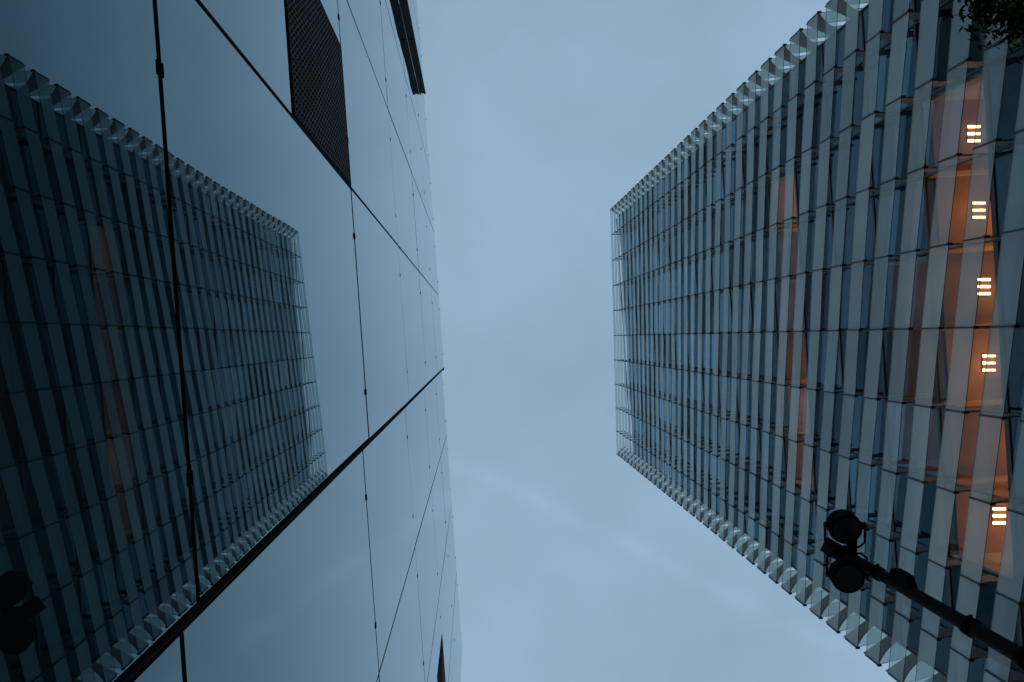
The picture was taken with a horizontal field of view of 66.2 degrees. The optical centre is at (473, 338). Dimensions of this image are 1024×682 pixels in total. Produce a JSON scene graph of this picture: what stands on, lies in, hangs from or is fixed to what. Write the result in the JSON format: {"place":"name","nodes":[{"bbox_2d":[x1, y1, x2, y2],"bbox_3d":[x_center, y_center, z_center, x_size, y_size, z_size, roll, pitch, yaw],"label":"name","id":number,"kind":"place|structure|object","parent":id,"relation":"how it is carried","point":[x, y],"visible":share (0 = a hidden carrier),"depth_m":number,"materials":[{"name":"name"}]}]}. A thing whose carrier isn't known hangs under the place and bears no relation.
{"place":"outdoors","nodes":[
{"label":"outdoors","id":0,"kind":"place"},
{"bbox_2d":[417,0,950,681],"label":"sky","id":1,"kind":"structure","parent":0,"point":[572,565],"materials":[{"name":"blue"}]},
{"bbox_2d":[820,509,1023,669],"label":"street lamp","id":2,"kind":"object","parent":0,"point":[849,570],"visible":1,"depth_m":12.89,"materials":[{"name":"black metal"}]},
{"bbox_2d":[950,0,1023,63],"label":"tree","id":3,"kind":"object","parent":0,"point":[1011,13],"visible":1,"depth_m":6.90,"materials":[{"name":"green plant"}]},
{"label":"pavement","id":4,"kind":"structure","parent":0,"visible":0},
{"bbox_2d":[610,0,1023,681],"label":"office tower","id":5,"kind":"structure","parent":4,"relation":"on","point":[816,322],"depth_m":34.00,"materials":[{"name":"blue glass"}]},
{"bbox_2d":[967,125,980,142],"bbox_3d":[17.117,-7.020,26.890,0.430,0.100,0.600,0,-90,0],"label":"ceiling light","id":6,"kind":"object","parent":5,"relation":"attached to","point":[971,135],"visible":0.98,"depth_m":26.87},
{"bbox_2d":[972,201,985,218],"bbox_3d":[17.289,-4.403,26.890,0.430,0.100,0.600,0,-90,0],"label":"ceiling light","id":7,"kind":"object","parent":5,"relation":"attached to","point":[978,209],"visible":1,"depth_m":26.88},
{"bbox_2d":[977,278,990,294],"bbox_3d":[17.462,-1.786,26.890,0.430,0.100,0.600,0,-90,0],"label":"ceiling light","id":8,"kind":"object","parent":5,"relation":"attached to","point":[985,286],"visible":0.96,"depth_m":26.87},
{"bbox_2d":[982,354,995,371],"bbox_3d":[17.635,0.831,26.890,0.430,0.100,0.600,0,-90,0],"label":"ceiling light","id":9,"kind":"object","parent":5,"relation":"attached to","point":[991,363],"visible":1,"depth_m":26.88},
{"bbox_2d":[992,507,1005,524],"bbox_3d":[17.980,6.065,26.890,0.430,0.100,0.600,0,-90,0],"label":"ceiling light","id":10,"kind":"object","parent":5,"relation":"attached to","point":[998,515],"visible":1,"depth_m":26.88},
{"label":"ground","id":11,"kind":"structure","parent":0,"visible":0},
{"bbox_2d":[0,0,461,681],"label":"mirror clad building","id":12,"kind":"structure","parent":11,"relation":"on","point":[222,436],"depth_m":3.44,"materials":[{"name":"blue glass"}]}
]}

